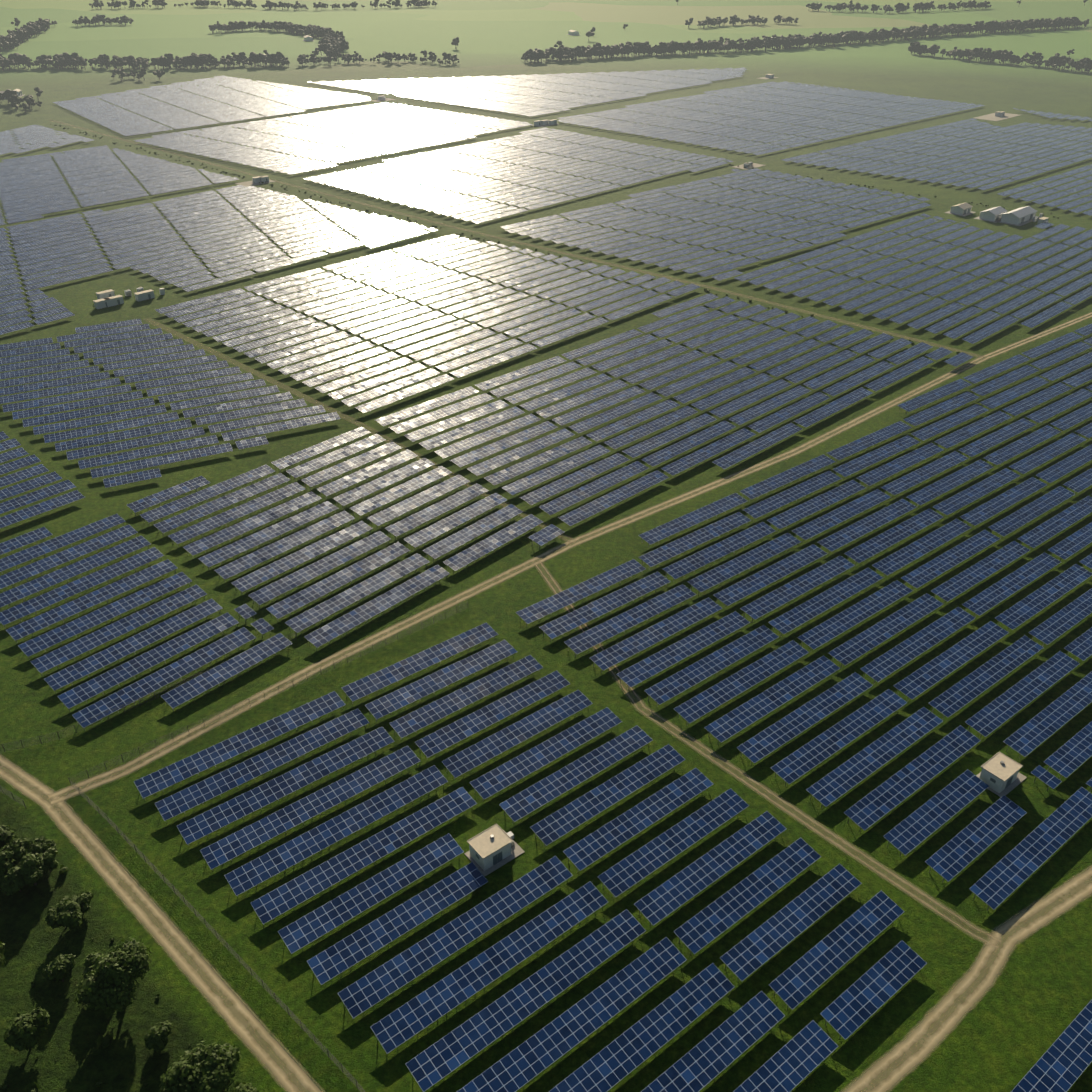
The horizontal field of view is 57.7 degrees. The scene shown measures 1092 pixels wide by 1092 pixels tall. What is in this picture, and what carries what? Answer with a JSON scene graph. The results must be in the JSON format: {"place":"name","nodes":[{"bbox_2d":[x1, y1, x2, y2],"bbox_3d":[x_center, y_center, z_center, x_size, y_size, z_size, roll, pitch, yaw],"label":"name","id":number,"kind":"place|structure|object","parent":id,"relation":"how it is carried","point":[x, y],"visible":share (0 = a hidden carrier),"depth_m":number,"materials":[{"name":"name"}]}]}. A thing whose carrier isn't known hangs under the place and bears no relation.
{"place":"outdoors","nodes":[
{"label":"outdoors","id":0,"kind":"place"},
{"bbox_2d":[93,287,164,308],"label":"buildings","id":1,"kind":"structure","parent":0,"point":[107,298],"depth_m":401.08,"materials":[{"name":"white paint"}]},
{"bbox_2d":[303,35,313,40],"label":"farm building","id":2,"kind":"structure","parent":0,"point":[308,38],"depth_m":1310.61,"materials":[{"name":"paint"}]},
{"bbox_2d":[0,0,1091,1091],"bbox_3d":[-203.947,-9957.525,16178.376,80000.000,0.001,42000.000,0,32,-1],"label":"ground","id":3,"kind":"structure","parent":0,"point":[1014,1023],"depth_m":223.36,"materials":[{"name":"green plant"}]},
{"bbox_2d":[0,941,5,966],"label":"tree","id":4,"kind":"object","parent":3,"relation":"on","point":[2,951],"visible":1,"depth_m":142.32,"materials":[{"name":"green plant"}]},
{"bbox_2d":[0,825,16,847],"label":"tree","id":5,"kind":"object","parent":3,"relation":"on","point":[6,834],"visible":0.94,"depth_m":159.58,"materials":[{"name":"green plant"}]},
{"bbox_2d":[0,862,24,895],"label":"tree","id":6,"kind":"object","parent":3,"relation":"on","point":[12,883],"visible":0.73,"depth_m":152.95,"materials":[{"name":"green plant"}]},
{"bbox_2d":[0,838,27,877],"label":"tree","id":7,"kind":"object","parent":3,"relation":"on","point":[7,854],"visible":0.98,"depth_m":155.94,"materials":[{"name":"green plant"}]},
{"bbox_2d":[14,89,23,96],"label":"farm building","id":8,"kind":"structure","parent":3,"relation":"on","point":[19,92],"depth_m":885.00,"materials":[{"name":"paint"}]},
{"bbox_2d":[12,837,32,863],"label":"tree","id":9,"kind":"object","parent":3,"relation":"on","point":[26,843],"visible":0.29,"depth_m":158.76,"materials":[{"name":"green plant"}]},
{"bbox_2d":[7,853,44,885],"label":"tree","id":10,"kind":"object","parent":3,"relation":"on","point":[29,868],"visible":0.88,"depth_m":154.13,"materials":[{"name":"green plant"}]},
{"bbox_2d":[3,1007,49,1050],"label":"tree","id":11,"kind":"object","parent":3,"relation":"on","point":[22,1033],"visible":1,"depth_m":131.90,"materials":[{"name":"green plant"}]},
{"bbox_2d":[27,836,55,854],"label":"tree","id":12,"kind":"object","parent":3,"relation":"on","point":[42,844],"visible":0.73,"depth_m":159.46,"materials":[{"name":"green plant"}]},
{"bbox_2d":[35,846,58,876],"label":"tree","id":13,"kind":"object","parent":3,"relation":"on","point":[48,856],"visible":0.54,"depth_m":157.38,"materials":[{"name":"green plant"}]},
{"bbox_2d":[42,954,75,982],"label":"tree","id":14,"kind":"object","parent":3,"relation":"on","point":[57,969],"visible":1,"depth_m":141.27,"materials":[{"name":"green plant"}]},
{"bbox_2d":[45,895,84,930],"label":"tree","id":15,"kind":"object","parent":3,"relation":"on","point":[65,911],"visible":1,"depth_m":147.41,"materials":[{"name":"green plant"}]},
{"bbox_2d":[76,891,93,912],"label":"tree","id":16,"kind":"object","parent":3,"relation":"on","point":[87,896],"visible":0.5,"depth_m":151.06,"materials":[{"name":"green plant"}]},
{"bbox_2d":[81,952,102,977],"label":"tree","id":17,"kind":"object","parent":3,"relation":"on","point":[91,958],"visible":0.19,"depth_m":140.76,"materials":[{"name":"green plant"}]},
{"bbox_2d":[74,937,151,1013],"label":"tree","id":18,"kind":"object","parent":3,"relation":"on","point":[107,983],"visible":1,"depth_m":134.99,"materials":[{"name":"green plant"}]},
{"bbox_2d":[144,1020,172,1051],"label":"tree","id":19,"kind":"object","parent":3,"relation":"on","point":[156,1037],"visible":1,"depth_m":132.56,"materials":[{"name":"green plant"}]},
{"bbox_2d":[158,1050,202,1091],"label":"tree","id":20,"kind":"object","parent":3,"relation":"on","point":[178,1077],"visible":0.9,"depth_m":124.71,"materials":[{"name":"green plant"}]},
{"bbox_2d":[185,1040,241,1091],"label":"tree","id":21,"kind":"object","parent":3,"relation":"on","point":[219,1062],"visible":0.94,"depth_m":126.21,"materials":[{"name":"green plant"}]},
{"bbox_2d":[0,602,467,1091],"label":"perimeter fence","id":22,"kind":"object","parent":3,"relation":"on","point":[227,944],"visible":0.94,"depth_m":177.65,"materials":[{"name":"grey metal"}]},
{"bbox_2d":[232,1083,258,1091],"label":"tree","id":23,"kind":"object","parent":3,"relation":"on","point":[249,1087],"visible":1,"depth_m":125.94,"materials":[{"name":"green plant"}]},
{"bbox_2d":[235,176,274,186],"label":"substation","id":24,"kind":"object","parent":3,"relation":"on","point":[258,179],"visible":1,"depth_m":585.93,"materials":[{"name":"white paint"}]},
{"bbox_2d":[370,96,394,101],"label":"substation","id":25,"kind":"object","parent":3,"relation":"on","point":[382,98],"visible":0.98,"depth_m":864.67,"materials":[{"name":"white paint"}]},
{"bbox_2d":[464,823,524,875],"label":"utility building","id":26,"kind":"structure","parent":3,"relation":"on","point":[496,846],"depth_m":160.30,"materials":[{"name":"paint"}]},
{"bbox_2d":[0,99,1058,1091],"bbox_3d":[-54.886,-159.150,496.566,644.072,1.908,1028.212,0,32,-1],"label":"shrubs","id":27,"kind":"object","parent":3,"relation":"on","point":[102,1041],"depth_m":148.35,"materials":[{"name":"green plant"}]},
{"bbox_2d":[532,119,556,126],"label":"substation","id":28,"kind":"object","parent":3,"relation":"on","point":[541,123],"visible":1,"depth_m":757.40,"materials":[{"name":"white paint"}]},
{"bbox_2d":[0,67,1091,1091],"bbox_3d":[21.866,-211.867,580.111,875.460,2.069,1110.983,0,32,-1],"label":"solar panels","id":29,"kind":"object","parent":3,"relation":"on","point":[861,1000],"visible":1,"depth_m":259.83,"materials":[{"name":"blue glass"}]},
{"bbox_2d":[0,122,1091,1091],"bbox_3d":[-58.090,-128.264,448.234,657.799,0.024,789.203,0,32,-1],"label":"dirt tracks","id":30,"kind":"object","parent":3,"relation":"on","point":[912,1061],"visible":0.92,"depth_m":156.17},
{"bbox_2d":[0,0,1091,112],"bbox_3d":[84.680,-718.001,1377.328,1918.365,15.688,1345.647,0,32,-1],"label":"tree line","id":31,"kind":"object","parent":3,"relation":"on","point":[333,43],"visible":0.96,"depth_m":1186.46,"materials":[{"name":"green plant"}]},
{"bbox_2d":[733,162,764,169],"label":"substation","id":32,"kind":"object","parent":3,"relation":"on","point":[749,165],"visible":0.98,"depth_m":626.52,"materials":[{"name":"white paint"}]},
{"bbox_2d":[758,74,777,78],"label":"substation","id":33,"kind":"object","parent":3,"relation":"on","point":[769,76],"visible":1,"depth_m":992.52,"materials":[{"name":"white paint"}]},
{"bbox_2d":[973,206,1006,222],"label":"store shed","id":34,"kind":"structure","parent":3,"relation":"on","point":[992,214],"depth_m":512.24,"materials":[{"name":"paint"}]},
{"bbox_2d":[974,111,1019,120],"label":"substation yard","id":35,"kind":"structure","parent":3,"relation":"on","point":[998,115],"depth_m":790.95,"materials":[{"name":"beige gravel"}]},
{"bbox_2d":[976,752,1026,796],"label":"utility building","id":36,"kind":"structure","parent":3,"relation":"on","point":[999,774],"depth_m":174.30,"materials":[{"name":"paint"}]},
{"bbox_2d":[995,206,1036,225],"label":"maintenance shed","id":37,"kind":"structure","parent":3,"relation":"on","point":[1021,216],"depth_m":507.41,"materials":[{"name":"paint"}]},
{"bbox_2d":[1033,213,1048,224],"bbox_3d":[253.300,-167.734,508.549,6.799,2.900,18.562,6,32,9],"label":"transformer","id":38,"kind":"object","parent":3,"relation":"on","point":[1040,219],"visible":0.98,"depth_m":504.85,"materials":[{"name":"white paint"}]},
{"bbox_2d":[567,30,578,35],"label":"farm building","id":39,"kind":"structure","parent":0,"point":[573,32],"depth_m":1380.47,"materials":[{"name":"paint"}]},
{"bbox_2d":[945,203,974,215],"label":"control building","id":40,"kind":"structure","parent":0,"point":[963,209],"depth_m":522.85,"materials":[{"name":"paint"}]}
]}

